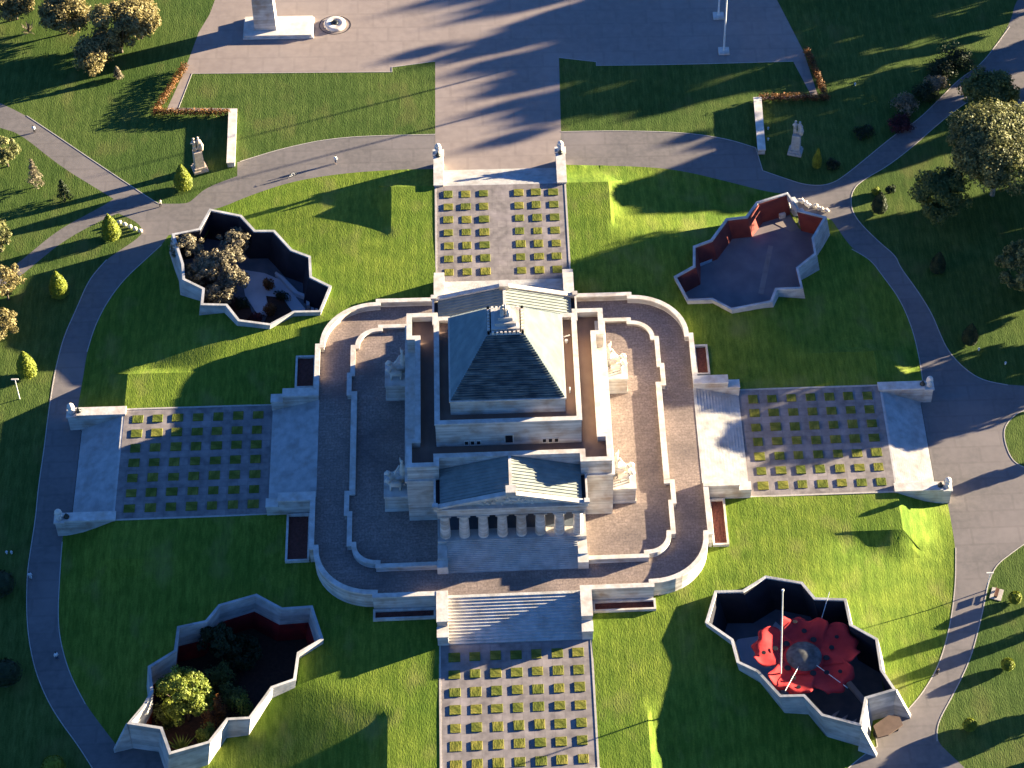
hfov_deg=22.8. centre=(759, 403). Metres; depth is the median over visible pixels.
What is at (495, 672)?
grass bed
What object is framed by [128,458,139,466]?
grass bed
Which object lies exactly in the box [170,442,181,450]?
grass bed
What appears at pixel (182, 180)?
clipped cone
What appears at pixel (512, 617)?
staircase
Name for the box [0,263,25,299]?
tree
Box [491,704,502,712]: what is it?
grass bed
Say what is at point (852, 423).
grass bed
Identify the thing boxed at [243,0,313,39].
cenotaph
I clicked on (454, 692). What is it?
grass bed
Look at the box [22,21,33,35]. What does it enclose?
agave
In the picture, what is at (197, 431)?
grass bed
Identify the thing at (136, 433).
grass bed
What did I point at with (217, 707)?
shrub
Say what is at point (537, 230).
grass bed
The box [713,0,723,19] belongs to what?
flagpole
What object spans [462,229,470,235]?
grass bed
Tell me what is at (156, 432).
grass bed
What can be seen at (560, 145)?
stone lamp
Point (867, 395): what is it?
grass bed
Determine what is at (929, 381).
stone lamp
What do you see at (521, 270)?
grass bed
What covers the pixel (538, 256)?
grass bed
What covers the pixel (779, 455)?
grass bed
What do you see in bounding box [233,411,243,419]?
grass bed
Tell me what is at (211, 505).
grass bed
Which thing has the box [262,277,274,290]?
shrub
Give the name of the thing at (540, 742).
grass bed
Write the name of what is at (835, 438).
grass bed
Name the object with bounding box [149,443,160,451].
grass bed
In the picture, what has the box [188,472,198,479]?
grass bed
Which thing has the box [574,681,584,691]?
grass bed
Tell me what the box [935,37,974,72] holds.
shrub
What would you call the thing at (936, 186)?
tree
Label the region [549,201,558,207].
grass bed
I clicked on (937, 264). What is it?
clipped cone
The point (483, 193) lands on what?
grass bed
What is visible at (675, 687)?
mown lawn
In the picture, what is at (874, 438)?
grass bed
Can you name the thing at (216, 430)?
grass bed
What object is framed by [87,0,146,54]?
tree
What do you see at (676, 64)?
path kerb
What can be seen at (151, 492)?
grass bed
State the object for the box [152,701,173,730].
shrub
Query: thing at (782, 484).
grass bed
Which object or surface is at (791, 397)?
grass bed
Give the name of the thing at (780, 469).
grass bed
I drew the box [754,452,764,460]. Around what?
grass bed
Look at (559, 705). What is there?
grass bed
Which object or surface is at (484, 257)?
grass bed
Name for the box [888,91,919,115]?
shrub
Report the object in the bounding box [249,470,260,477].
grass bed
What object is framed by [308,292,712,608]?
terrace
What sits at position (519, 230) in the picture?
grass bed
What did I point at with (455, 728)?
grass bed
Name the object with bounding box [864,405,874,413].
grass bed
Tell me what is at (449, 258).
grass bed
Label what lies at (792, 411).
grass bed
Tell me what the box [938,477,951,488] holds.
stone lamp
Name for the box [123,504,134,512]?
grass bed
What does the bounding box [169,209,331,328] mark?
sunken courtyard
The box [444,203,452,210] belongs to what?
grass bed
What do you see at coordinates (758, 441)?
grass bed
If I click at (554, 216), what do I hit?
grass bed
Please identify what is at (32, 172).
conifer
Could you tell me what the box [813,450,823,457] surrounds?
grass bed
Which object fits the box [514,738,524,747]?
grass bed
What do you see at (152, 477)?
grass bed
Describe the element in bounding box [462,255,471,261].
grass bed
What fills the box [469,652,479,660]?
grass bed
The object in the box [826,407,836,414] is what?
grass bed
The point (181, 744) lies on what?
agave
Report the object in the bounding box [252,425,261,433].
grass bed
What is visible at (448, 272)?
grass bed
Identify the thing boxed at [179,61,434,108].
path kerb
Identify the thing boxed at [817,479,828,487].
grass bed
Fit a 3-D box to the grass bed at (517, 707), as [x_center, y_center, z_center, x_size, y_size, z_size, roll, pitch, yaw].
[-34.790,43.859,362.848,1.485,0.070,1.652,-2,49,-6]
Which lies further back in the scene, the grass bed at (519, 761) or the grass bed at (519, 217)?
the grass bed at (519, 217)
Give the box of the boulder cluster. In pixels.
[117,220,142,232]
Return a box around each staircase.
[53,406,126,535]
[265,387,318,514]
[433,146,566,186]
[434,269,573,295]
[436,585,593,645]
[693,374,751,498]
[877,381,952,502]
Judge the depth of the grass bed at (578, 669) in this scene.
367.70 m
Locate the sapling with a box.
[113,66,123,79]
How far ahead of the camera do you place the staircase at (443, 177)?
436.45 m
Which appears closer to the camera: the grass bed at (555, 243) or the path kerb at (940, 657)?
the path kerb at (940, 657)
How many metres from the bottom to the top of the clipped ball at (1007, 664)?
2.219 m
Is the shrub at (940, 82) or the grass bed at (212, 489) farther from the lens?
the shrub at (940, 82)
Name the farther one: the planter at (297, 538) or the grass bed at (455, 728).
the planter at (297, 538)
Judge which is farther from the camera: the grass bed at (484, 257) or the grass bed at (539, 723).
the grass bed at (484, 257)
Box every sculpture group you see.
[384,457,408,511]
[385,347,404,400]
[607,341,627,393]
[613,450,636,503]
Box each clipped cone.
[16,351,37,378]
[49,271,68,299]
[101,213,120,241]
[173,164,192,191]
[812,148,821,168]
[871,192,887,213]
[930,251,945,274]
[962,323,977,345]
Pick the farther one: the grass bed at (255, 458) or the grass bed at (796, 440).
the grass bed at (796, 440)
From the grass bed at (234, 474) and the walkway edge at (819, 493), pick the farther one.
the walkway edge at (819, 493)
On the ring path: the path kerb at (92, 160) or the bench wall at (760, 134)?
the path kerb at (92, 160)
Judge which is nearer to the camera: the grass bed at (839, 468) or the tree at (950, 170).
the grass bed at (839, 468)
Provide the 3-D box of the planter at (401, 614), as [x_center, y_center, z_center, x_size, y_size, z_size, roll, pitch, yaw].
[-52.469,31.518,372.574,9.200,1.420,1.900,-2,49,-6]
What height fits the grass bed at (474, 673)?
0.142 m
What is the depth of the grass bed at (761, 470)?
394.46 m
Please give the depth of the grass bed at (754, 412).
402.34 m
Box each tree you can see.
[0,0,34,21]
[0,135,21,166]
[0,218,12,251]
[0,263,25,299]
[0,307,18,340]
[37,0,90,36]
[70,33,113,76]
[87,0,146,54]
[116,0,161,38]
[153,664,215,726]
[169,226,250,304]
[196,621,238,660]
[226,633,262,670]
[907,165,973,226]
[939,167,963,191]
[945,96,1023,196]
[956,64,1020,107]
[994,239,1023,291]
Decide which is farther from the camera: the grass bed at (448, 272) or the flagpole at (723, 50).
the flagpole at (723, 50)
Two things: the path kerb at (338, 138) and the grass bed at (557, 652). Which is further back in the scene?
the path kerb at (338, 138)
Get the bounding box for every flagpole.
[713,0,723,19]
[718,0,729,54]
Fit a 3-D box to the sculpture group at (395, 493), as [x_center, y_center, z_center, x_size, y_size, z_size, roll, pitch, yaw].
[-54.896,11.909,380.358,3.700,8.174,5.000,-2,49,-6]
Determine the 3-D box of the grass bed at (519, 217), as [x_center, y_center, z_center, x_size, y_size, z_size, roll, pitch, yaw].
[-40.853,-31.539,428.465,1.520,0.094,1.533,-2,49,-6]
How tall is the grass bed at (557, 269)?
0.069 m
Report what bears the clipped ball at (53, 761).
on the park grass ground at (878, 52)
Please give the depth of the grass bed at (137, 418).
394.49 m
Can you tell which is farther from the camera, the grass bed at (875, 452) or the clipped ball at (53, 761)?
the grass bed at (875, 452)
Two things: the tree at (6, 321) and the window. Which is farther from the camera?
the tree at (6, 321)
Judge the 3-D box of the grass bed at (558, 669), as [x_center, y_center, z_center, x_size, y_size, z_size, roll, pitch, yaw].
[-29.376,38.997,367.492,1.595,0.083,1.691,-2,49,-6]
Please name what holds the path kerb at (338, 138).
on the ring path
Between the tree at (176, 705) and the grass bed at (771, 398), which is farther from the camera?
the grass bed at (771, 398)
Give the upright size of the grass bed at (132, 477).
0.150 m
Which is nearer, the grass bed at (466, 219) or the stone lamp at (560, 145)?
the grass bed at (466, 219)
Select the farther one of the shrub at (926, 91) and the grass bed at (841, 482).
the shrub at (926, 91)
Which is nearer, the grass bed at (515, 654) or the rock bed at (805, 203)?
the grass bed at (515, 654)
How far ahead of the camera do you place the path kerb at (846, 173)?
448.80 m
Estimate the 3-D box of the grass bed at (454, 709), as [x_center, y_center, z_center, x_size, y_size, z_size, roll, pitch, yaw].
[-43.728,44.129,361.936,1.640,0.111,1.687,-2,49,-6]
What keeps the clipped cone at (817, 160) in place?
on the park grass ground at (878, 52)
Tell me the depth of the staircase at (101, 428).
389.49 m
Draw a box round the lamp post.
[986,572,993,589]
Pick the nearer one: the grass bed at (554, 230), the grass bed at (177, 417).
the grass bed at (177, 417)
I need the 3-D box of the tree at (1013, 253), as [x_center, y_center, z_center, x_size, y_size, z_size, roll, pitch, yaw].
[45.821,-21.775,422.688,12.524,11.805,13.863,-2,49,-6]
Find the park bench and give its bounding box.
[989,586,1003,600]
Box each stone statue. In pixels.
[190,137,208,174]
[787,120,803,157]
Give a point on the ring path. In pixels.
(968, 416)
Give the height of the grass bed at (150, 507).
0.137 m
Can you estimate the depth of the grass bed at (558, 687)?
365.33 m
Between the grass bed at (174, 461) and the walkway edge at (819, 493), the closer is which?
the grass bed at (174, 461)
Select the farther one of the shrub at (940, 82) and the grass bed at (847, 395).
the shrub at (940, 82)
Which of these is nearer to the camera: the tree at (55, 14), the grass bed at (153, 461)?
the grass bed at (153, 461)
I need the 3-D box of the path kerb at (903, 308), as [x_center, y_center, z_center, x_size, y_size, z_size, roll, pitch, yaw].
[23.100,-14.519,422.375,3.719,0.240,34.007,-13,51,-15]
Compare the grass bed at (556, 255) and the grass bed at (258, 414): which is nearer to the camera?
the grass bed at (258, 414)
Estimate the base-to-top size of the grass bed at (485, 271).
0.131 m
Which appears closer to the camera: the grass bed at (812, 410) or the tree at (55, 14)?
the grass bed at (812, 410)
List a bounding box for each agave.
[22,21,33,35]
[167,732,196,750]
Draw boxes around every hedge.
[150,61,230,116]
[758,47,829,101]
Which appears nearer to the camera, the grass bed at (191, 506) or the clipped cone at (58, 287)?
the grass bed at (191, 506)
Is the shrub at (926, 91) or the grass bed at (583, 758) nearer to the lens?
the grass bed at (583, 758)
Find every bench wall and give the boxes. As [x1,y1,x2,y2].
[226,109,236,166]
[753,97,765,153]
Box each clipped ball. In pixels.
[0,569,15,598]
[0,657,22,687]
[41,754,65,767]
[962,717,977,731]
[1000,657,1014,671]
[1008,591,1021,604]
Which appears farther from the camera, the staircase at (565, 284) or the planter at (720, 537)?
the staircase at (565, 284)
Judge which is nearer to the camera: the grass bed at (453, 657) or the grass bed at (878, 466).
the grass bed at (453, 657)
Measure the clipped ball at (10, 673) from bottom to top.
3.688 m
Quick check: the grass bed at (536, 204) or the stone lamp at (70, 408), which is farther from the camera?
the grass bed at (536, 204)
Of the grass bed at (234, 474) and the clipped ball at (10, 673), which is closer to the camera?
the clipped ball at (10, 673)
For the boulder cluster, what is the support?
on the park grass ground at (878, 52)
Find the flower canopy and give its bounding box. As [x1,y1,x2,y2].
[751,616,859,693]
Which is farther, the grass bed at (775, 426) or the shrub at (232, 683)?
the grass bed at (775, 426)
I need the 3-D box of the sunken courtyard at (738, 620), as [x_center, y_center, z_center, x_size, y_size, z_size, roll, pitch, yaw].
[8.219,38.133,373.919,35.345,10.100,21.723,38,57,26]
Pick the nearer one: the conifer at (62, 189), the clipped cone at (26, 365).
the clipped cone at (26, 365)
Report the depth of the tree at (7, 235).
417.59 m
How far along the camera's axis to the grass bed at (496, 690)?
364.43 m
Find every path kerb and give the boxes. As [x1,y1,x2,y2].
[26,260,105,767]
[27,116,158,203]
[58,542,85,703]
[87,245,160,351]
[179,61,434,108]
[240,134,434,161]
[559,57,792,65]
[561,26,1009,185]
[848,548,955,767]
[851,98,1006,384]
[852,249,922,380]
[937,411,1023,740]
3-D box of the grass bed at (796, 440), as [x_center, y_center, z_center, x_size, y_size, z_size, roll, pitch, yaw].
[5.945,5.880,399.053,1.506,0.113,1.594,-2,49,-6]
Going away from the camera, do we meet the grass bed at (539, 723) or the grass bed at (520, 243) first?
the grass bed at (539, 723)
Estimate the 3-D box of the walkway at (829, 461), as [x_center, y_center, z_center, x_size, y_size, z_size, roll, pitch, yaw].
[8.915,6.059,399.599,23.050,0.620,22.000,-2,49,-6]
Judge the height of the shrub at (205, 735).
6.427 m
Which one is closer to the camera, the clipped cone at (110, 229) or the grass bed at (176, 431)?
the grass bed at (176, 431)
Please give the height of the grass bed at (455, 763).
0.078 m
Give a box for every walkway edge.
[115,404,270,520]
[435,184,570,272]
[439,639,599,767]
[739,385,894,496]
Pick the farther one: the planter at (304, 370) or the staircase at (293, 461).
the planter at (304, 370)
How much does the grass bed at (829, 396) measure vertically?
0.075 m
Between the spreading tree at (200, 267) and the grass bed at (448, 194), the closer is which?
the spreading tree at (200, 267)
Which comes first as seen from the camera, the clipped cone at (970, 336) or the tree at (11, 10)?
the clipped cone at (970, 336)
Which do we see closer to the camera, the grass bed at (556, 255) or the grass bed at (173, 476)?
the grass bed at (173, 476)
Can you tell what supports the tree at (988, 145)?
on the park grass ground at (878, 52)
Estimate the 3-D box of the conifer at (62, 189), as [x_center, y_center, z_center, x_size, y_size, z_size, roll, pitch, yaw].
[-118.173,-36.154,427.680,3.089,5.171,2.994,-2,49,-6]
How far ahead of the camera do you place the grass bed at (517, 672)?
366.75 m
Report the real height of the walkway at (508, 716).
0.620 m
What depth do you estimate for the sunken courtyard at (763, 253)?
428.65 m
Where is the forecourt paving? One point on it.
(497, 91)
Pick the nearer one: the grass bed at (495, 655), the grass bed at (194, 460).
the grass bed at (495, 655)
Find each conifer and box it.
[26,159,44,189]
[57,179,74,203]
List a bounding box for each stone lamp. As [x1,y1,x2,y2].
[54,509,68,520]
[67,403,80,414]
[434,143,441,157]
[557,141,563,154]
[920,376,932,386]
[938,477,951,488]
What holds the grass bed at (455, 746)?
on the walkway at (508, 716)
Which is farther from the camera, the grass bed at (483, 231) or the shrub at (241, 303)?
the grass bed at (483, 231)
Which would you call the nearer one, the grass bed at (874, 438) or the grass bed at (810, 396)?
the grass bed at (874, 438)
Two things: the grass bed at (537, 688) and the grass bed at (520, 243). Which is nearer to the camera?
the grass bed at (537, 688)
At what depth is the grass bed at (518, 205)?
430.33 m
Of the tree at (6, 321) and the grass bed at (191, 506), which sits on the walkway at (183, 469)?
the grass bed at (191, 506)
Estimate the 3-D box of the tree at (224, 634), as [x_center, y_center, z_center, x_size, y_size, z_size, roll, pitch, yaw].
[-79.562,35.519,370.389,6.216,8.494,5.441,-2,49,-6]
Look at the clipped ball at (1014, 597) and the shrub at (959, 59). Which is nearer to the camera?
the clipped ball at (1014, 597)
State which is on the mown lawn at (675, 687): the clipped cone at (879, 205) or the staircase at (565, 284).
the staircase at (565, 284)
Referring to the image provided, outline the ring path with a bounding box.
[0,0,1023,767]
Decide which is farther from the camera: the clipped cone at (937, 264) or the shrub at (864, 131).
the shrub at (864, 131)
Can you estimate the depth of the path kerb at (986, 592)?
383.16 m
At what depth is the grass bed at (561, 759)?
357.26 m
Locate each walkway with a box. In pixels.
[115,405,272,518]
[436,183,568,281]
[441,639,597,767]
[739,386,894,495]
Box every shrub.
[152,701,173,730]
[195,721,215,742]
[200,704,221,733]
[203,658,237,688]
[213,693,227,723]
[215,673,241,696]
[217,681,248,709]
[231,693,253,716]
[235,296,249,310]
[247,311,264,321]
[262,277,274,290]
[263,302,277,315]
[273,290,290,300]
[826,157,840,170]
[852,124,875,140]
[871,186,880,195]
[885,184,895,193]
[887,111,915,133]
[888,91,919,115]
[910,81,938,104]
[922,54,958,78]
[923,74,948,94]
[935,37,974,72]
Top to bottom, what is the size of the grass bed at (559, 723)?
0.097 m
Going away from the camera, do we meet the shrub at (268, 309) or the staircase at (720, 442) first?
the staircase at (720, 442)
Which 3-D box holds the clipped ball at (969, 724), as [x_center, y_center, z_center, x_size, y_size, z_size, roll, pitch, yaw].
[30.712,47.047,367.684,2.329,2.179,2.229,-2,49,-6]
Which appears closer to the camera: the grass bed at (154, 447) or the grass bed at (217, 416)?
the grass bed at (154, 447)
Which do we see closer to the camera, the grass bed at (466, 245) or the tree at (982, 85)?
the grass bed at (466, 245)
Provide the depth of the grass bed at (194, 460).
389.52 m
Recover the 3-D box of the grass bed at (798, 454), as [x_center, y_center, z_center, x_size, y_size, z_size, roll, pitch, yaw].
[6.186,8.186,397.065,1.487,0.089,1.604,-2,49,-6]
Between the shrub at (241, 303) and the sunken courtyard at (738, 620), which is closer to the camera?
the sunken courtyard at (738, 620)
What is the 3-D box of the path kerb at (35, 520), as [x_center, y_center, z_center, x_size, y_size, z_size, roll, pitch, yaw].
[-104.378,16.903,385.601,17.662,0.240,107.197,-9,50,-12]
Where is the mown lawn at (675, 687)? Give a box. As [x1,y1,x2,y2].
[59,165,954,767]
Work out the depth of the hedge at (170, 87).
444.73 m
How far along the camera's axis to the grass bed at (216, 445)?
391.81 m
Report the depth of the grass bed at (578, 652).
369.71 m
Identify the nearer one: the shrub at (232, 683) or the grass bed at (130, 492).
the shrub at (232, 683)
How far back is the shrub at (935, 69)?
461.69 m
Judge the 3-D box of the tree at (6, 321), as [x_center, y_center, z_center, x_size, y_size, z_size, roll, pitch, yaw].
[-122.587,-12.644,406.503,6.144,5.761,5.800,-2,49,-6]
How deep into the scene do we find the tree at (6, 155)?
430.59 m
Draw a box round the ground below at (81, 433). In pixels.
[72,406,934,511]
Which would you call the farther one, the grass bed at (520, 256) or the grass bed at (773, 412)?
the grass bed at (520, 256)
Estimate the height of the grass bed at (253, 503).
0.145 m
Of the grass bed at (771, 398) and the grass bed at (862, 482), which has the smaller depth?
the grass bed at (862, 482)
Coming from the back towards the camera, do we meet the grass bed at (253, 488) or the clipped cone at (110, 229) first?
the clipped cone at (110, 229)
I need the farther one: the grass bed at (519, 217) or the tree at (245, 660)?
the grass bed at (519, 217)
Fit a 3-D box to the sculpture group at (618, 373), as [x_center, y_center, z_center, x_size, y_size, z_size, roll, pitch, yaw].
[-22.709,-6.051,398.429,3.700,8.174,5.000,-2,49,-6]
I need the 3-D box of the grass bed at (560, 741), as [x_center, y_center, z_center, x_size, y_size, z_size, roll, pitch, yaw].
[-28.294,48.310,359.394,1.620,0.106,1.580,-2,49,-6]
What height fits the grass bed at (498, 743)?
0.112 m
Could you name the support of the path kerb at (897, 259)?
on the ring path
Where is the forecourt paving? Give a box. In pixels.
[167,0,817,169]
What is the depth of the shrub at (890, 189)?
440.88 m
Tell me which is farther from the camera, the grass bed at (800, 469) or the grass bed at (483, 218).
the grass bed at (483, 218)
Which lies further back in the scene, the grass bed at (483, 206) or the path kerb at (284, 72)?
the path kerb at (284, 72)
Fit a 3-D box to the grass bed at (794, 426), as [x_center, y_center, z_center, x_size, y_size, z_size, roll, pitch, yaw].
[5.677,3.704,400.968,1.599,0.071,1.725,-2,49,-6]
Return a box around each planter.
[285,513,309,562]
[295,355,314,387]
[373,607,435,621]
[593,598,655,612]
[694,344,709,374]
[710,498,728,546]
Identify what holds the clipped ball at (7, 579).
on the park grass ground at (878, 52)
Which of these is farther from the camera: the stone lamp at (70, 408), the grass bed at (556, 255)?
the grass bed at (556, 255)
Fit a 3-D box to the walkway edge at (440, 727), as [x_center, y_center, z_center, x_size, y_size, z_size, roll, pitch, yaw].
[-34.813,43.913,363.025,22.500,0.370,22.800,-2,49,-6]
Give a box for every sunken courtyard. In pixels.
[113,594,323,767]
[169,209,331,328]
[674,192,829,313]
[705,575,910,756]
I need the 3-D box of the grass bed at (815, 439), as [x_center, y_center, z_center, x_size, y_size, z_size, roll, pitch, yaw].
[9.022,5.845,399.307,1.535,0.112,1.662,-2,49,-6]
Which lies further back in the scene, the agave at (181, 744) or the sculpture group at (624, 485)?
the sculpture group at (624, 485)
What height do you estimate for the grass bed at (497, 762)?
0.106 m
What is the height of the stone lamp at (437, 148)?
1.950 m
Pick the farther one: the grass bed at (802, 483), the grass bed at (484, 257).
the grass bed at (484, 257)
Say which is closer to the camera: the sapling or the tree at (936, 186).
the tree at (936, 186)
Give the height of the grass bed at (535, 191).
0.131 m
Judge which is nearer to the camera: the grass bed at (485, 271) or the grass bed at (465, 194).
the grass bed at (485, 271)
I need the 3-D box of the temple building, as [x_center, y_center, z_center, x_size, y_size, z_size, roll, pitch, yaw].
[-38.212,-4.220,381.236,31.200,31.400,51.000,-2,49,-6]
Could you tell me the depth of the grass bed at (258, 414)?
396.35 m
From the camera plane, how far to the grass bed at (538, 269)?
420.60 m
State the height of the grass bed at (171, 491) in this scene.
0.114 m
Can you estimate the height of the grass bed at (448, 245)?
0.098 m
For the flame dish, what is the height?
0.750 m
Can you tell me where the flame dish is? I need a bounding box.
[319,16,350,33]
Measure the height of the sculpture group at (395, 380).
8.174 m
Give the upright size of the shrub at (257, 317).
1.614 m
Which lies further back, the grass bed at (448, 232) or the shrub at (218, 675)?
the grass bed at (448, 232)
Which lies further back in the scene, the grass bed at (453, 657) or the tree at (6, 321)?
the tree at (6, 321)
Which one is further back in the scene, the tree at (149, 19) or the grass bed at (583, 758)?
the tree at (149, 19)
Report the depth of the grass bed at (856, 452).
397.92 m
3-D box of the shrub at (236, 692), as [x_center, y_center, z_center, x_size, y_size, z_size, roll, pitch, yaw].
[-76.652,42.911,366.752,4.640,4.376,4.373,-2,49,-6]
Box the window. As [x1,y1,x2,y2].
[504,434,513,443]
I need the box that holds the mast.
[779,589,783,693]
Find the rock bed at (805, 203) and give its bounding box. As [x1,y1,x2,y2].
[797,198,829,211]
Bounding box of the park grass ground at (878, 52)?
[0,0,1023,767]
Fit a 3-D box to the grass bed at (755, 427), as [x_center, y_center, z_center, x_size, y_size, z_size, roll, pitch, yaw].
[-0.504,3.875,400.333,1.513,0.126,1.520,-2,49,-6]
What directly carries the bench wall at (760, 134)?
on the park grass ground at (878, 52)
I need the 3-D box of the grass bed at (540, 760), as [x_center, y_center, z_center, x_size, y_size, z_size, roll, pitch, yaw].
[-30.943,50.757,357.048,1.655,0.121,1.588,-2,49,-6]
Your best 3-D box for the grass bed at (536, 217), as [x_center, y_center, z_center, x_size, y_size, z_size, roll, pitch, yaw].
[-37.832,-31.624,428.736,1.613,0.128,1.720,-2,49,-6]
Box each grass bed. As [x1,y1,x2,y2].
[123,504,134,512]
[126,489,136,496]
[127,474,137,481]
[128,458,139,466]
[130,444,140,452]
[131,429,141,437]
[132,415,143,422]
[144,503,155,511]
[145,488,156,496]
[147,473,157,481]
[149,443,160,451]
[149,458,159,465]
[151,428,162,436]
[152,414,162,422]
[165,502,175,510]
[166,487,177,495]
[168,473,178,480]
[169,457,179,465]
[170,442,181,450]
[171,427,181,435]
[172,414,182,421]
[185,501,197,510]
[187,487,198,494]
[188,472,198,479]
[190,442,200,450]
[190,457,199,464]
[191,427,202,435]
[193,413,203,420]
[207,501,216,509]
[208,471,219,479]
[208,486,218,493]
[210,441,221,449]
[210,456,220,463]
[211,427,221,434]
[213,412,222,420]
[228,485,239,493]
[228,500,237,508]
[229,470,239,478]
[230,455,240,463]
[231,426,242,433]
[231,440,241,448]
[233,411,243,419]
[247,499,258,507]
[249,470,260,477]
[249,485,258,492]
[250,440,261,448]
[250,455,260,462]
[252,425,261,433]
[253,411,263,418]
[443,216,452,222]
[444,191,452,197]
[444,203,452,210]
[444,229,452,235]
[444,242,452,249]
[444,255,452,262]
[444,269,452,275]
[448,653,459,661]
[448,670,459,678]
[449,688,460,696]
[449,705,460,714]
[450,724,460,732]
[450,741,461,751]
[450,760,461,767]
[461,190,469,197]
[461,203,470,209]
[462,216,470,222]
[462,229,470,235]
[462,241,470,248]
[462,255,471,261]
[463,268,471,274]
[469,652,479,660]
[470,669,479,677]
[470,687,480,696]
[471,704,481,713]
[471,722,481,731]
[471,741,481,750]
[472,759,482,767]
[479,190,487,196]
[479,203,487,209]
[479,215,488,222]
[479,228,488,235]
[479,241,489,247]
[480,254,489,261]
[480,267,490,274]
[490,650,500,659]
[490,668,500,677]
[491,685,501,695]
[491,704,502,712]
[492,721,502,731]
[492,758,503,767]
[493,739,503,749]
[510,650,521,659]
[511,667,522,676]
[512,685,522,693]
[513,702,522,711]
[513,720,523,730]
[514,189,522,195]
[514,202,523,208]
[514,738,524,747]
[514,757,525,766]
[515,214,523,220]
[515,227,523,233]
[516,240,525,247]
[516,253,524,259]
[517,267,525,273]
[531,188,540,195]
[531,649,541,658]
[532,201,540,208]
[532,214,541,220]
[532,666,542,675]
[532,684,543,693]
[533,227,541,233]
[533,701,543,710]
[534,239,542,246]
[534,253,543,259]
[534,266,543,273]
[534,719,544,728]
[535,737,545,746]
[535,756,546,765]
[548,188,557,195]
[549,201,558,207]
[550,213,559,220]
[550,226,559,233]
[551,252,561,259]
[551,648,562,657]
[552,240,560,246]
[552,265,561,272]
[552,665,563,674]
[554,683,563,692]
[554,701,564,709]
[554,718,566,728]
[555,737,566,746]
[556,755,567,764]
[572,647,583,656]
[573,665,583,674]
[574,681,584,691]
[575,700,585,709]
[576,718,586,727]
[577,735,587,744]
[578,754,588,763]
[748,395,757,403]
[749,409,759,416]
[751,424,760,430]
[753,437,762,445]
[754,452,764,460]
[756,467,766,474]
[757,481,768,489]
[767,395,776,402]
[768,408,778,415]
[770,422,780,430]
[772,437,782,444]
[774,452,784,459]
[775,466,786,473]
[778,481,788,488]
[786,394,795,401]
[788,408,798,415]
[789,422,799,430]
[792,436,801,443]
[793,451,803,458]
[796,465,805,473]
[797,480,807,487]
[805,393,815,400]
[807,407,817,414]
[809,421,819,429]
[811,436,820,443]
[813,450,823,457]
[815,464,824,472]
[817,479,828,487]
[824,393,834,400]
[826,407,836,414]
[828,421,838,428]
[830,435,840,442]
[833,449,842,457]
[835,464,844,472]
[836,479,846,486]
[843,392,853,399]
[845,406,855,413]
[847,419,857,427]
[849,434,860,442]
[851,449,862,456]
[854,464,864,470]
[856,478,866,485]
[862,391,872,399]
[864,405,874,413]
[867,419,876,426]
[868,433,879,441]
[870,448,881,456]
[873,463,883,470]
[876,478,886,485]
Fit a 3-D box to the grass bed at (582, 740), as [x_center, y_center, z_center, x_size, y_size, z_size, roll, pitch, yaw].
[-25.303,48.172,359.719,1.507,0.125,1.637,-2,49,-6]
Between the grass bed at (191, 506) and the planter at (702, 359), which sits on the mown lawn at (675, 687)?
the planter at (702, 359)
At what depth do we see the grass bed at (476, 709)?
362.18 m
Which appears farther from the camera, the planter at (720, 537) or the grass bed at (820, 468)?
the grass bed at (820, 468)
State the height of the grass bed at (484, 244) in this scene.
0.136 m
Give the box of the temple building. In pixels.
[405,280,614,573]
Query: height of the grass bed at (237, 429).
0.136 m
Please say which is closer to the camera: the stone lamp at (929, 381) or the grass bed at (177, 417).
the grass bed at (177, 417)
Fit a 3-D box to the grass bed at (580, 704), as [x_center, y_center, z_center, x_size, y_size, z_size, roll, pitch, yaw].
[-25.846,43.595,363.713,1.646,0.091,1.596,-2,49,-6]
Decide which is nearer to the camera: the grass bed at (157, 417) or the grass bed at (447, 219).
the grass bed at (157, 417)
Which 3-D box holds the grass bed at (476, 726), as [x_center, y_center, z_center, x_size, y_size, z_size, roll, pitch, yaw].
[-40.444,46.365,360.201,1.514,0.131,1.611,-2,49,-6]
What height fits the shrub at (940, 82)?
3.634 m
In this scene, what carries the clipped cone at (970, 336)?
on the park grass ground at (878, 52)
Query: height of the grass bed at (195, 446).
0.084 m
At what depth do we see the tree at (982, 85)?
449.34 m
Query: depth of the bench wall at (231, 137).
440.24 m
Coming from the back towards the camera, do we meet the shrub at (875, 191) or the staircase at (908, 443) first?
the shrub at (875, 191)
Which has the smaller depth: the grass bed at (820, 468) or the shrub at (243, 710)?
the shrub at (243, 710)
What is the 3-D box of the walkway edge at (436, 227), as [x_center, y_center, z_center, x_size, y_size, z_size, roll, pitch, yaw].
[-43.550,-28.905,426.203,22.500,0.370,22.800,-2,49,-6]
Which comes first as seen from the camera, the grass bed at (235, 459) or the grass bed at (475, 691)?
the grass bed at (475, 691)
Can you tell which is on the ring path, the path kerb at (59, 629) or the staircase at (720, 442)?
the path kerb at (59, 629)
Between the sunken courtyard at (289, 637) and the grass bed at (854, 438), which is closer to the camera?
the sunken courtyard at (289, 637)
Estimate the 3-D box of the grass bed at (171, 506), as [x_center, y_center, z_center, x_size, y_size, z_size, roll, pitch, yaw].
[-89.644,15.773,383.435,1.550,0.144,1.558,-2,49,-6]
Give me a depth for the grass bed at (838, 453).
397.57 m
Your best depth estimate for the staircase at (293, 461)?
390.47 m
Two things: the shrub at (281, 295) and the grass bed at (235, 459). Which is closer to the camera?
the grass bed at (235, 459)
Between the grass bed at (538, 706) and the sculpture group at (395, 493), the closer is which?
the grass bed at (538, 706)
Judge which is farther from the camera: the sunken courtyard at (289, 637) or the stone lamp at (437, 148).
the stone lamp at (437, 148)
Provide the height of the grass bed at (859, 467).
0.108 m
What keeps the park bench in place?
on the park grass ground at (878, 52)

